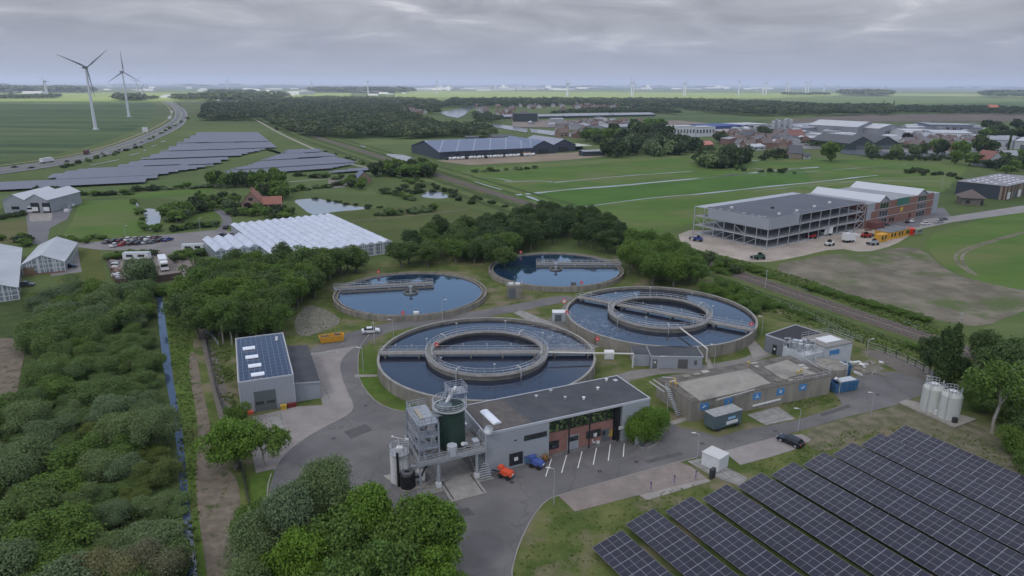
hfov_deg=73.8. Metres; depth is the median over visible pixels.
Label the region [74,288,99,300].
willow bush
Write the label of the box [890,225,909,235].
site cabin
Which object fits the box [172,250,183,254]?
hedge plant
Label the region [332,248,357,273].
tree
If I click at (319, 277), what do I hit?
tree
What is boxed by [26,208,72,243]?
yard
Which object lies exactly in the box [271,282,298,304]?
tree
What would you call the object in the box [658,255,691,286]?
tree
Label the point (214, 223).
hedge plant
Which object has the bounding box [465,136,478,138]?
shed
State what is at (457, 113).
river
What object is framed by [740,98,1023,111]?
dark field
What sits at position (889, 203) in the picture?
brick building
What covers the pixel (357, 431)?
asphalt patch
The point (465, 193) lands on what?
verge strip
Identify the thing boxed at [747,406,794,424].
slab pad
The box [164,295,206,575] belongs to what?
ditch bank
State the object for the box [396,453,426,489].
scrubber drum
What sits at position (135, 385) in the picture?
willow bush
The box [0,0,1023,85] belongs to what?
sky
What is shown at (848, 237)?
truck
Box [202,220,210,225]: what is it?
hedge plant
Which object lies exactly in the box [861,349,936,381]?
service track
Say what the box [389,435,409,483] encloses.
lime silo
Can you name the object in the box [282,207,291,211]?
shrub
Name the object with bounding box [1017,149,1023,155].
tree
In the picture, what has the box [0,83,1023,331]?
ground
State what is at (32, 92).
barn
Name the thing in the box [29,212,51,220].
concrete apron
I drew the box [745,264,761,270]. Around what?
shrub
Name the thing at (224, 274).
tree
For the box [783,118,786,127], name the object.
grain silo
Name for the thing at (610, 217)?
tree
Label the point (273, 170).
tree
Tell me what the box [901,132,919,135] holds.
industrial shed
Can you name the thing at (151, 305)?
willow bush
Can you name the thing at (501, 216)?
tree
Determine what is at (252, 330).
tree
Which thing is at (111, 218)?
pasture
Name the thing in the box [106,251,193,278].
storage yard
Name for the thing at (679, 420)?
slab walk
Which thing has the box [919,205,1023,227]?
road
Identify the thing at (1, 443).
willow bush
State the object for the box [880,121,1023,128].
green field
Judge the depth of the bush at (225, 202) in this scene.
346.73 m
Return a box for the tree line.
[0,84,1023,99]
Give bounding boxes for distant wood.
[0,83,1023,88]
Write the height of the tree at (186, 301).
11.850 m
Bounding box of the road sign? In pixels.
[142,127,147,133]
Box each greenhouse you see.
[202,213,391,258]
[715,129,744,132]
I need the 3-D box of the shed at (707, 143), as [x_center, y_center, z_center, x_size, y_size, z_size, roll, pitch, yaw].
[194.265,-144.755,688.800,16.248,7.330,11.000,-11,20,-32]
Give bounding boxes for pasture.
[0,170,379,207]
[63,187,211,240]
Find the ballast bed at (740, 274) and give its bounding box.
[291,128,975,358]
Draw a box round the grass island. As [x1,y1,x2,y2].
[358,346,417,410]
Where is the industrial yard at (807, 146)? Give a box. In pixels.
[783,132,1014,153]
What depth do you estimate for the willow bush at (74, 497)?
102.97 m
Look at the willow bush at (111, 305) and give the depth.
186.28 m
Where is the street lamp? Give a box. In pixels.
[546,467,554,504]
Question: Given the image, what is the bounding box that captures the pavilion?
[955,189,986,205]
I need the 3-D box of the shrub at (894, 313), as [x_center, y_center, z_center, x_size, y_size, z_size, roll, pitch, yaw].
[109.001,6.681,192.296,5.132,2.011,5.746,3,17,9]
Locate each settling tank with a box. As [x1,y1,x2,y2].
[333,271,486,321]
[489,252,623,291]
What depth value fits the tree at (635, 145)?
610.72 m
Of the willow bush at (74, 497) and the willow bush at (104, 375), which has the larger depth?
the willow bush at (104, 375)
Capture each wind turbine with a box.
[59,52,103,129]
[110,53,139,116]
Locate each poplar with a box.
[931,324,959,384]
[944,319,965,388]
[1007,133,1012,149]
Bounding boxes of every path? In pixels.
[0,101,171,165]
[214,209,231,231]
[253,118,364,166]
[265,148,365,174]
[351,209,465,221]
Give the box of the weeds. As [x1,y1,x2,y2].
[163,250,1022,575]
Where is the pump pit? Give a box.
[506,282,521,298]
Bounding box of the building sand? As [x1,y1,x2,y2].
[679,226,908,261]
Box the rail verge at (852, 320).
[258,117,1005,394]
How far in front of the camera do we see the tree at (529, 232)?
260.02 m
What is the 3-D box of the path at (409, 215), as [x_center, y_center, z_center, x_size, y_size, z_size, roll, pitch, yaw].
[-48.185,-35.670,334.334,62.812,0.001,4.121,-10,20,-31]
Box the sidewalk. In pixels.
[549,439,620,458]
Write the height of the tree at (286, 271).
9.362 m
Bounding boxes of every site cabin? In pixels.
[874,232,887,242]
[875,228,896,239]
[883,227,904,237]
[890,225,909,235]
[908,227,916,234]
[914,227,922,234]
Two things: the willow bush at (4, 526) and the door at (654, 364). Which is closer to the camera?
the willow bush at (4, 526)
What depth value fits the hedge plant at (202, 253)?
253.27 m
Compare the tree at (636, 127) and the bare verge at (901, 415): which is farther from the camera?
the tree at (636, 127)
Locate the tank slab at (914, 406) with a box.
[898,399,976,427]
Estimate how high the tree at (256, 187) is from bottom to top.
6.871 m
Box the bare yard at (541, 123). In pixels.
[512,120,709,127]
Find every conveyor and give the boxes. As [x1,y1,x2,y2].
[835,377,841,393]
[842,361,852,375]
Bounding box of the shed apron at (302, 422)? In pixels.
[251,346,354,472]
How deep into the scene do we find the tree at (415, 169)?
464.19 m
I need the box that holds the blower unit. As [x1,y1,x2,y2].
[411,464,425,480]
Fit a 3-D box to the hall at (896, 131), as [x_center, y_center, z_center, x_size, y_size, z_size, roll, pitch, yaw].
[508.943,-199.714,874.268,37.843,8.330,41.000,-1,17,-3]
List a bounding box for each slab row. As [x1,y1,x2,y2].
[268,414,292,445]
[311,349,338,355]
[321,385,331,403]
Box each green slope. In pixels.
[926,213,1023,289]
[975,311,1023,339]
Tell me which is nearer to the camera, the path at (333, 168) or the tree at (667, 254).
the tree at (667, 254)
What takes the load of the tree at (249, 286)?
on the works grass at (538, 532)
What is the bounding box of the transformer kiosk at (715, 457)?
[701,446,729,471]
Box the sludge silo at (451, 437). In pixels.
[404,379,491,499]
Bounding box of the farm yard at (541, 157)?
[439,152,604,164]
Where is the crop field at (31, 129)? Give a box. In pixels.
[0,101,157,163]
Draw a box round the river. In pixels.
[440,105,474,117]
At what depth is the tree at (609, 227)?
274.60 m
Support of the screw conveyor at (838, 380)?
on the asphalt yard at (503, 510)
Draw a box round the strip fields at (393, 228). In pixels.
[325,202,539,254]
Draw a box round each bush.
[0,234,6,240]
[0,390,18,408]
[0,398,52,435]
[0,407,6,432]
[0,431,56,491]
[0,441,8,450]
[0,471,8,499]
[0,476,65,519]
[0,499,106,548]
[0,515,17,524]
[0,519,44,565]
[0,536,43,575]
[2,482,18,499]
[10,235,22,241]
[10,465,92,502]
[12,322,67,353]
[13,312,60,347]
[13,387,57,401]
[15,237,33,241]
[15,567,43,575]
[18,359,64,389]
[18,534,92,575]
[19,286,48,305]
[20,234,34,239]
[20,241,32,246]
[21,410,77,441]
[23,294,52,310]
[27,326,67,357]
[27,351,74,369]
[28,298,74,318]
[32,547,96,575]
[33,312,87,339]
[33,373,74,399]
[35,281,77,298]
[43,430,107,472]
[44,339,74,356]
[52,398,82,419]
[54,391,82,405]
[55,479,100,513]
[58,361,93,380]
[60,273,87,289]
[60,546,135,575]
[61,353,97,372]
[62,380,84,393]
[65,318,105,341]
[65,332,98,346]
[67,301,85,307]
[67,438,100,446]
[69,303,107,318]
[69,448,125,484]
[70,287,82,292]
[72,339,99,356]
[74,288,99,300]
[75,280,122,307]
[75,373,131,405]
[76,418,107,435]
[78,542,157,575]
[80,277,113,293]
[82,393,136,421]
[84,525,125,548]
[88,313,118,334]
[88,372,111,382]
[89,406,143,448]
[90,353,122,373]
[91,496,130,531]
[95,551,156,575]
[98,281,136,299]
[103,300,151,331]
[103,432,152,458]
[103,451,148,481]
[105,303,116,311]
[107,381,147,400]
[109,514,188,552]
[115,346,148,373]
[117,483,153,501]
[119,312,148,328]
[119,333,142,342]
[119,534,192,575]
[120,277,157,295]
[120,287,154,308]
[121,322,147,334]
[124,531,197,575]
[127,368,156,383]
[129,430,174,449]
[129,452,184,487]
[130,350,167,372]
[130,493,172,518]
[131,398,163,414]
[134,443,170,463]
[135,301,157,316]
[135,334,158,349]
[140,225,149,230]
[150,225,161,231]
[187,195,199,209]
[193,199,208,211]
[198,193,206,199]
[207,200,218,210]
[208,195,219,202]
[217,191,227,197]
[217,197,228,204]
[222,199,231,208]
[222,400,252,420]
[225,194,240,200]
[227,202,237,207]
[231,199,241,206]
[697,281,718,294]
[709,275,728,287]
[713,286,734,297]
[724,289,750,303]
[726,279,746,293]
[737,298,761,313]
[753,295,777,309]
[758,155,768,159]
[769,149,777,155]
[772,154,782,159]
[776,149,783,154]
[960,382,998,412]
[993,420,1023,462]
[1011,446,1023,475]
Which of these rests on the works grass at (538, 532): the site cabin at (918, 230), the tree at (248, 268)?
the tree at (248, 268)
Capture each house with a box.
[557,127,569,136]
[571,129,579,137]
[734,138,742,146]
[735,131,755,138]
[740,138,755,146]
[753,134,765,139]
[756,137,773,148]
[764,132,775,138]
[773,138,787,148]
[780,135,792,142]
[784,129,804,137]
[784,139,792,146]
[899,136,914,142]
[902,139,912,147]
[909,138,925,146]
[921,137,932,141]
[941,137,954,141]
[960,135,972,137]
[995,150,1017,155]
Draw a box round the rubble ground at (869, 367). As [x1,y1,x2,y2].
[851,358,883,375]
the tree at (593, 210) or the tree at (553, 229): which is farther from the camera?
the tree at (593, 210)
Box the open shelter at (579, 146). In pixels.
[576,143,591,148]
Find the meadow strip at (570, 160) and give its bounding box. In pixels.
[457,151,696,167]
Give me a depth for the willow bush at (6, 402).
133.31 m
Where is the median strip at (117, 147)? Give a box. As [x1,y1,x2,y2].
[0,101,181,170]
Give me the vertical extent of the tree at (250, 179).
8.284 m
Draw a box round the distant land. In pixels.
[24,85,1023,89]
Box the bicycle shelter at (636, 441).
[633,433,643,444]
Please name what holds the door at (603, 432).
in the office building at (513, 431)
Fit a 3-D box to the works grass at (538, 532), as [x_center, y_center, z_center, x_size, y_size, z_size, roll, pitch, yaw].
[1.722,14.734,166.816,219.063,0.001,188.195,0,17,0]
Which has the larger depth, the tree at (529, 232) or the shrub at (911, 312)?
the tree at (529, 232)
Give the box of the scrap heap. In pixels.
[320,332,339,337]
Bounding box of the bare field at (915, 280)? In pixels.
[777,247,1023,325]
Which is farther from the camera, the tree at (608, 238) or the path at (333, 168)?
the path at (333, 168)
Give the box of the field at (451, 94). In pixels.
[395,91,840,97]
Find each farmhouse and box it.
[241,187,282,207]
[786,145,802,158]
[972,150,1001,166]
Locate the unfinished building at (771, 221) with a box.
[693,192,866,248]
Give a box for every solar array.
[0,175,157,191]
[47,164,213,178]
[118,157,227,166]
[141,148,265,159]
[161,142,275,150]
[177,132,268,142]
[222,163,353,173]
[230,156,355,169]
[260,152,336,160]
[281,149,323,153]
[329,167,367,173]
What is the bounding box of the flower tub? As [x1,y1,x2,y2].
[540,450,549,461]
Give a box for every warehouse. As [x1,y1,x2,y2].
[588,124,628,129]
[690,123,747,128]
[725,122,767,127]
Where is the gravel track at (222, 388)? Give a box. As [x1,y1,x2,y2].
[199,326,230,418]
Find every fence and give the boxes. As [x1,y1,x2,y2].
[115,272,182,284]
[204,328,219,346]
[205,335,249,504]
[728,283,863,342]
[866,341,933,378]
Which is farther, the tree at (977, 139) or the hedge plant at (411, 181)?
the tree at (977, 139)
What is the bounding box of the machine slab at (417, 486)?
[383,474,429,491]
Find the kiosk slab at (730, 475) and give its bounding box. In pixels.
[688,458,746,485]
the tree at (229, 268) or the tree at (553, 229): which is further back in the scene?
the tree at (553, 229)
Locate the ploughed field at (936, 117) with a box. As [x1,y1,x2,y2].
[768,113,1023,123]
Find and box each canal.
[386,154,414,160]
[492,124,527,132]
[530,129,570,136]
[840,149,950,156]
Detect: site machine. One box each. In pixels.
[689,235,702,241]
[750,252,765,259]
[806,233,818,238]
[824,239,834,245]
[861,231,873,237]
[866,238,878,245]
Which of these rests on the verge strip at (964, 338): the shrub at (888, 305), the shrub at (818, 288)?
the shrub at (818, 288)
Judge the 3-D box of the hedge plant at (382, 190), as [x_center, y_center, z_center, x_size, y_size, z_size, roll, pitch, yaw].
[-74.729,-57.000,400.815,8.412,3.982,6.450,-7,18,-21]
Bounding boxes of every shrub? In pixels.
[81,238,90,242]
[85,234,97,237]
[94,235,108,238]
[229,206,238,216]
[237,207,247,213]
[245,208,258,215]
[256,206,266,212]
[259,209,268,217]
[267,212,276,218]
[270,203,279,209]
[271,208,280,212]
[277,205,286,210]
[281,212,293,217]
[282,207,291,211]
[392,190,401,195]
[409,189,419,193]
[447,188,457,192]
[467,199,475,203]
[702,251,714,261]
[703,257,712,264]
[709,259,724,270]
[713,267,732,275]
[717,258,731,267]
[726,262,741,267]
[729,264,743,273]
[740,288,756,297]
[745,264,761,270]
[750,292,768,299]
[751,267,765,272]
[761,272,776,277]
[777,302,789,308]
[784,307,798,312]
[797,310,816,318]
[801,282,817,287]
[807,284,819,290]
[815,286,830,291]
[821,286,831,293]
[824,290,841,295]
[828,290,845,297]
[841,295,859,299]
[847,294,861,302]
[856,298,874,304]
[868,301,879,307]
[876,304,896,309]
[877,303,892,307]
[882,306,902,312]
[890,306,906,315]
[893,309,910,316]
[899,309,916,318]
[900,340,914,348]
[904,169,914,172]
[910,312,930,321]
[912,343,926,350]
[915,313,935,321]
[946,173,956,176]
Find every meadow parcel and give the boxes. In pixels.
[354,139,448,144]
[512,153,697,168]
[520,170,811,206]
[806,176,950,187]
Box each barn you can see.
[1,186,81,212]
[22,91,44,93]
[355,170,370,182]
[410,137,532,158]
[500,114,562,118]
[508,136,556,153]
[513,113,537,121]
[528,135,575,151]
[561,113,612,117]
[578,149,604,155]
[610,112,654,116]
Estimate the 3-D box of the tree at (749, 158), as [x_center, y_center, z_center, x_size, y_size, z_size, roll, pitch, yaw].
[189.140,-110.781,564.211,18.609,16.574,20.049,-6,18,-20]
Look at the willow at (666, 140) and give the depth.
657.60 m
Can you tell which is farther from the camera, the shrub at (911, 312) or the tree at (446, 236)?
the tree at (446, 236)
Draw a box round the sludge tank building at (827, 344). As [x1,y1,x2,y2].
[782,328,853,365]
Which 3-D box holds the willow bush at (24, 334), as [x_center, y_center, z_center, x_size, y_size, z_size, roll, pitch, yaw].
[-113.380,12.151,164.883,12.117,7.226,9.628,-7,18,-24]
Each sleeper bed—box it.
[712,262,968,349]
[733,274,972,357]
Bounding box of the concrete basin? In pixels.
[649,353,831,421]
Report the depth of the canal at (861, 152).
641.62 m
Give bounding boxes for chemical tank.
[919,376,944,414]
[937,383,963,422]
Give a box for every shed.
[0,244,22,301]
[21,237,78,275]
[235,332,320,411]
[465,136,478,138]
[487,134,512,137]
[546,123,554,126]
[548,118,563,121]
[549,120,564,122]
[555,122,573,125]
[569,124,582,129]
[631,346,703,368]
[702,141,713,145]
[720,137,735,144]
[742,143,765,150]
[772,135,793,138]
[791,137,799,144]
[802,136,815,140]
[802,153,810,158]
[824,128,840,131]
[883,134,901,139]
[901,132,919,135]
[902,126,918,128]
[918,127,935,128]
[921,133,941,135]
[933,126,946,129]
[966,127,982,131]
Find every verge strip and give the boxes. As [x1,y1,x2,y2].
[256,118,511,211]
[257,117,512,209]
[316,134,969,340]
[318,133,573,207]
[329,135,603,213]
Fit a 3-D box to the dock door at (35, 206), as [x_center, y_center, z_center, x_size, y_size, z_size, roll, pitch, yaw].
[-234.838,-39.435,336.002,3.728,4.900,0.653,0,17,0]
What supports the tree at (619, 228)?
on the ground at (562, 243)
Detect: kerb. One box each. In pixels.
[274,346,355,468]
[357,326,405,411]
[511,457,696,575]
[629,435,661,448]
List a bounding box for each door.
[30,203,39,212]
[42,203,50,212]
[253,389,276,411]
[509,289,515,297]
[539,149,547,153]
[555,315,561,320]
[559,147,567,151]
[567,434,578,449]
[601,429,605,441]
[605,428,609,440]
[652,359,656,367]
[678,359,687,368]
[719,458,723,470]
[724,455,728,467]
[772,344,776,354]
[856,145,865,149]
[881,145,891,148]
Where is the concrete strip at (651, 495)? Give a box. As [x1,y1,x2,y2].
[640,479,709,499]
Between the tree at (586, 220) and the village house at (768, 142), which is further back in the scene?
the village house at (768, 142)
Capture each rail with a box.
[307,134,974,357]
[308,133,969,349]
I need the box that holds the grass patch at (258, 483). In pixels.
[249,470,274,502]
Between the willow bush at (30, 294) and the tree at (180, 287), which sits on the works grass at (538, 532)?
the tree at (180, 287)
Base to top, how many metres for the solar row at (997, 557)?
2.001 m
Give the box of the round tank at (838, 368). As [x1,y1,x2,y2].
[813,354,848,378]
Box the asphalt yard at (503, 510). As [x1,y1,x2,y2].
[269,295,925,575]
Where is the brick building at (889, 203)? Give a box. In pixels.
[807,181,939,229]
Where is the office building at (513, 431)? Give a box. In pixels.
[464,375,649,473]
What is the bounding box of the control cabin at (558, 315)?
[552,310,565,321]
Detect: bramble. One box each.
[2,431,25,440]
[5,430,57,445]
[8,514,29,523]
[42,397,56,409]
[47,401,91,419]
[52,430,84,447]
[59,377,85,381]
[64,520,108,549]
[69,405,94,425]
[75,541,105,558]
[78,480,116,511]
[87,370,116,378]
[88,474,111,485]
[89,341,109,351]
[92,530,123,552]
[95,495,141,523]
[110,461,152,483]
[110,476,154,498]
[129,366,156,375]
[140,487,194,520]
[141,378,163,390]
[168,519,192,545]
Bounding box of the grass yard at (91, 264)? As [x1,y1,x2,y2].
[57,247,106,284]
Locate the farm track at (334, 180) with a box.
[328,179,346,187]
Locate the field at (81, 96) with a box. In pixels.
[0,92,350,100]
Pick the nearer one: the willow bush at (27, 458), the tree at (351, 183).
the willow bush at (27, 458)
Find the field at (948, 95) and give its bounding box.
[889,94,1023,96]
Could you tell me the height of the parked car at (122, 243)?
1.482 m
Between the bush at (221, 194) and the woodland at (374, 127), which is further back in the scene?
the woodland at (374, 127)
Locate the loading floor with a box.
[429,458,486,501]
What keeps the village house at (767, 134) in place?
on the ground at (562, 243)
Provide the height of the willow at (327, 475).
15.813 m
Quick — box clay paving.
[559,462,705,510]
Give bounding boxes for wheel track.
[954,231,1023,272]
[960,232,1023,274]
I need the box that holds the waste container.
[524,454,536,463]
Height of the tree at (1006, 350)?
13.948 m
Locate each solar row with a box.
[592,530,672,575]
[625,509,737,575]
[665,496,801,575]
[702,484,866,575]
[738,473,931,575]
[771,462,996,575]
[803,452,1023,575]
[833,443,1023,553]
[862,433,1023,523]
[888,425,1023,498]
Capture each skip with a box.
[318,332,343,343]
[830,376,859,392]
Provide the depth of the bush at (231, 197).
356.00 m
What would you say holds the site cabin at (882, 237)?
on the building sand
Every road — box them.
[50,230,231,275]
[618,352,771,381]
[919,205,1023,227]
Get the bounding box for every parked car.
[20,281,34,285]
[67,263,76,267]
[109,242,117,246]
[117,241,125,245]
[133,240,141,244]
[147,239,157,243]
[150,235,161,238]
[162,237,173,241]
[361,326,379,333]
[776,433,805,447]
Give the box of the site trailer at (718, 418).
[704,404,742,430]
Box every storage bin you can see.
[280,404,286,409]
[287,402,296,407]
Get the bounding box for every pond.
[144,209,160,229]
[295,199,363,214]
[421,191,447,198]
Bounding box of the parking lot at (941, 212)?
[885,208,949,227]
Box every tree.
[155,205,173,217]
[160,291,185,317]
[166,277,194,300]
[167,208,187,222]
[172,275,191,284]
[174,201,184,207]
[177,255,211,276]
[178,201,194,213]
[178,305,212,338]
[179,285,205,328]
[185,264,209,277]
[185,265,212,286]
[190,291,230,331]
[191,415,263,470]
[195,301,224,336]
[198,281,238,297]
[200,273,231,296]
[201,298,233,342]
[204,170,216,184]
[207,256,223,263]
[211,260,238,272]
[211,269,242,288]
[212,298,240,344]
[213,295,252,337]
[215,170,222,185]
[216,173,231,187]
[221,247,243,261]
[222,288,263,330]
[224,275,261,289]
[226,492,268,535]
[230,172,237,187]
[232,258,255,271]
[232,277,269,292]
[236,172,248,186]
[237,310,267,335]
[237,420,292,467]
[238,266,267,273]
[238,289,263,300]
[240,248,264,262]
[243,298,280,334]
[244,202,250,208]
[245,174,256,186]
[250,260,272,272]
[251,270,283,288]
[254,171,265,183]
[254,182,263,194]
[254,252,279,264]
[258,183,270,195]
[258,287,291,306]
[258,524,332,575]
[260,184,271,195]
[263,172,270,182]
[263,304,293,332]
[266,180,275,186]
[267,186,276,195]
[267,268,282,279]
[268,168,279,173]
[269,252,284,262]
[269,296,295,330]
[270,173,281,180]
[270,241,292,258]
[271,259,287,265]
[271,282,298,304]
[274,171,286,180]
[274,180,287,186]
[275,185,289,197]
[279,267,309,281]
[281,567,321,575]
[282,257,301,272]
[283,273,309,308]
[285,269,314,302]
[288,247,316,264]
[292,244,317,251]
[292,261,317,273]
[300,498,381,564]
[302,253,334,288]
[307,265,326,297]
[310,251,338,282]
[314,248,347,278]
[316,554,379,575]
[329,534,429,575]
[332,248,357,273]
[341,477,396,540]
[344,176,355,181]
[344,244,370,272]
[347,180,355,187]
[351,248,363,270]
[355,181,365,188]
[367,162,381,176]
[368,490,447,559]
[378,161,386,173]
[383,162,393,170]
[385,167,396,176]
[385,240,414,268]
[389,157,401,164]
[394,166,407,175]
[394,490,469,554]
[400,229,421,244]
[401,163,414,175]
[405,240,419,263]
[406,540,468,575]
[407,158,417,163]
[407,165,422,177]
[415,241,439,266]
[417,158,428,162]
[417,227,441,239]
[418,222,438,233]
[419,239,437,257]
[420,164,432,177]
[421,236,444,248]
[426,161,437,176]
[431,214,449,238]
[440,233,453,254]
[442,223,464,234]
[442,238,468,262]
[446,220,468,230]
[453,231,471,257]
[454,214,475,227]
[463,229,476,240]
[465,239,483,263]
[473,222,496,236]
[473,237,487,258]
[474,215,500,225]
[475,229,494,235]
[480,238,501,263]
[481,232,505,245]
[491,246,517,266]
[493,212,507,223]
[499,232,523,249]
[508,211,520,217]
[508,218,524,234]
[509,218,524,225]
[512,204,534,214]
[516,220,543,250]
[523,202,538,211]
[529,210,545,229]
[532,224,545,246]
[533,200,547,208]
[533,219,544,230]
[538,201,562,212]
[543,212,562,236]
[543,218,562,243]
[559,211,578,237]
[562,205,574,212]
[569,222,585,245]
[571,208,583,222]
[575,205,587,223]
[577,218,592,239]
[579,129,589,141]
[580,212,594,223]
[583,204,601,217]
[583,220,601,248]
[589,128,600,142]
[589,229,622,252]
[590,214,607,232]
[591,132,606,143]
[600,128,612,137]
[600,138,617,156]
[603,211,618,225]
[606,220,626,237]
[608,123,619,128]
[608,139,628,157]
[612,220,627,248]
[613,128,629,138]
[616,242,643,273]
[622,227,643,241]
[622,412,660,443]
[623,236,648,267]
[627,119,639,132]
[627,137,641,155]
[629,121,647,128]
[632,120,646,132]
[633,246,655,275]
[634,404,672,444]
[638,124,655,137]
[639,251,665,285]
[641,228,658,240]
[643,117,656,124]
[649,239,669,253]
[653,122,666,129]
[656,118,667,124]
[656,123,674,133]
[657,136,664,146]
[658,231,675,243]
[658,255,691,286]
[661,131,673,136]
[661,250,690,279]
[665,239,684,252]
[669,135,680,141]
[674,140,689,154]
[677,135,689,142]
[677,241,696,274]
[685,254,708,279]
[686,261,710,284]
[687,136,701,152]
[690,145,714,160]
[712,131,728,142]
[712,144,734,168]
[725,143,750,160]
[729,146,743,167]
[731,147,745,165]
[742,144,755,162]
[756,126,771,132]
[820,140,844,160]
[901,132,913,137]
[917,334,942,375]
[919,142,930,154]
[929,138,947,154]
[934,139,950,154]
[948,149,963,163]
[950,140,972,152]
[950,356,975,388]
[961,357,1023,433]
[964,152,981,165]
[966,335,1023,396]
[967,328,1003,365]
[971,133,987,151]
[975,127,1000,135]
[977,136,1001,150]
[980,159,995,167]
[981,120,993,126]
[982,397,1023,425]
[993,125,1009,135]
[993,156,1011,163]
[994,159,1010,168]
[998,165,1017,173]
[1002,386,1023,407]
[1005,126,1023,136]
[1009,119,1023,127]
[1010,159,1023,167]
[1016,155,1023,168]
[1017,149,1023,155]
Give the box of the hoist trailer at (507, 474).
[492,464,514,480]
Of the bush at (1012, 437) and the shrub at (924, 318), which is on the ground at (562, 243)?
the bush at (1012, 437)
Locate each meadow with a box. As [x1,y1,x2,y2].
[346,136,486,163]
[446,152,971,233]
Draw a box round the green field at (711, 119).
[624,115,757,123]
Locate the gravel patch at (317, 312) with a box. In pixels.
[294,305,339,335]
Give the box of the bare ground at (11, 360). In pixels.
[0,338,24,399]
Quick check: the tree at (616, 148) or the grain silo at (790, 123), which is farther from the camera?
the grain silo at (790, 123)
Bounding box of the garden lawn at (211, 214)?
[187,208,227,218]
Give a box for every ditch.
[156,296,197,575]
[515,167,821,194]
[526,175,876,206]
[553,171,690,182]
[760,180,950,190]
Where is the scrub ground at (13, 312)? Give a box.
[0,292,188,575]
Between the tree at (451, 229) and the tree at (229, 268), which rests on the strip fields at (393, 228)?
the tree at (451, 229)
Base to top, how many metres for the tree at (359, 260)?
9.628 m
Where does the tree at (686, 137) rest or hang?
on the ground at (562, 243)
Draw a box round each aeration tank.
[377,317,633,409]
[566,286,757,361]
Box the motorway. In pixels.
[0,101,186,173]
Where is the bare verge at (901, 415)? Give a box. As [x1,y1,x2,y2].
[806,399,1023,473]
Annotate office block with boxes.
[667,125,695,136]
[695,125,715,136]
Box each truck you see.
[39,157,54,162]
[83,149,90,154]
[157,254,168,270]
[820,226,832,235]
[841,232,855,242]
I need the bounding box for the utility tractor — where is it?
[528,454,544,469]
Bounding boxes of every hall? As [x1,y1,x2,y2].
[217,99,240,100]
[285,91,313,94]
[763,123,815,131]
[805,132,855,135]
[808,119,871,132]
[810,133,873,149]
[854,132,897,148]
[863,123,901,134]
[890,129,927,134]
[918,123,972,129]
[924,130,973,134]
[955,173,1023,199]
[988,135,1016,146]
[1014,137,1023,148]
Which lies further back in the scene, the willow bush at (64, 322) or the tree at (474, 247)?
the tree at (474, 247)
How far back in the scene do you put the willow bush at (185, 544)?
89.59 m
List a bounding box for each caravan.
[122,251,151,259]
[181,243,203,249]
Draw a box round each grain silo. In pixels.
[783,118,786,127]
[789,119,792,127]
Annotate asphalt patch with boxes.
[344,424,372,438]
[456,508,474,517]
[644,452,682,462]
[820,404,850,416]
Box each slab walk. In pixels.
[355,374,376,376]
[514,310,599,347]
[547,301,569,330]
[670,417,686,424]
[706,357,712,368]
[748,341,767,357]
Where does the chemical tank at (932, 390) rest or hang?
on the tank slab at (914, 406)
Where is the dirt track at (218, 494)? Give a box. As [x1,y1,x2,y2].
[189,352,239,575]
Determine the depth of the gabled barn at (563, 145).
651.50 m
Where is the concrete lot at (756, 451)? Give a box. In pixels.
[726,434,811,464]
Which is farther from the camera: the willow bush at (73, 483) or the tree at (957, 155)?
the tree at (957, 155)
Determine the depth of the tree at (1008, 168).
495.19 m
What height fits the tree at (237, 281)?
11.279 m
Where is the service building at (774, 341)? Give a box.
[764,324,821,356]
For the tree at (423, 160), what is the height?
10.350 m
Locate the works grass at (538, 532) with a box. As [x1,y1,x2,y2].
[180,256,1023,575]
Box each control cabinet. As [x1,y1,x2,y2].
[604,350,614,358]
[709,467,716,479]
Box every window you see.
[509,451,522,465]
[524,431,546,440]
[549,408,613,432]
[549,440,558,449]
[586,428,600,438]
[878,210,887,217]
[880,202,888,208]
[915,210,924,216]
[916,202,925,209]
[918,195,926,201]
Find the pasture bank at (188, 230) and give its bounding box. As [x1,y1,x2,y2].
[95,226,218,241]
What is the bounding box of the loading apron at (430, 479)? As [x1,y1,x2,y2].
[416,456,493,493]
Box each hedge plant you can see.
[89,190,99,195]
[102,254,110,259]
[109,253,121,258]
[118,189,127,194]
[131,185,142,191]
[145,186,152,190]
[150,184,159,190]
[155,287,170,295]
[168,224,178,231]
[171,253,179,262]
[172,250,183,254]
[176,225,188,230]
[179,253,187,258]
[182,248,191,253]
[183,182,191,188]
[183,220,197,228]
[187,251,195,257]
[194,221,202,227]
[196,250,206,255]
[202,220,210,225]
[210,220,219,226]
[289,187,300,190]
[293,171,301,176]
[320,173,330,177]
[378,188,390,192]
[387,208,397,214]
[407,196,416,200]
[408,179,416,183]
[409,206,419,213]
[416,183,425,187]
[418,204,424,211]
[421,207,432,211]
[430,203,438,210]
[777,168,787,172]
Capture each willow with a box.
[119,256,159,282]
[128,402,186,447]
[163,214,177,221]
[179,209,190,219]
[218,550,276,575]
[220,508,280,570]
[249,473,322,542]
[295,452,358,516]
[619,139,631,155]
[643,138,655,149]
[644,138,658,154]
[649,142,667,156]
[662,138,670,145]
[664,139,679,154]
[694,152,713,165]
[698,150,721,167]
[864,141,881,154]
[889,143,904,156]
[908,143,921,154]
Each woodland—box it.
[197,95,1023,148]

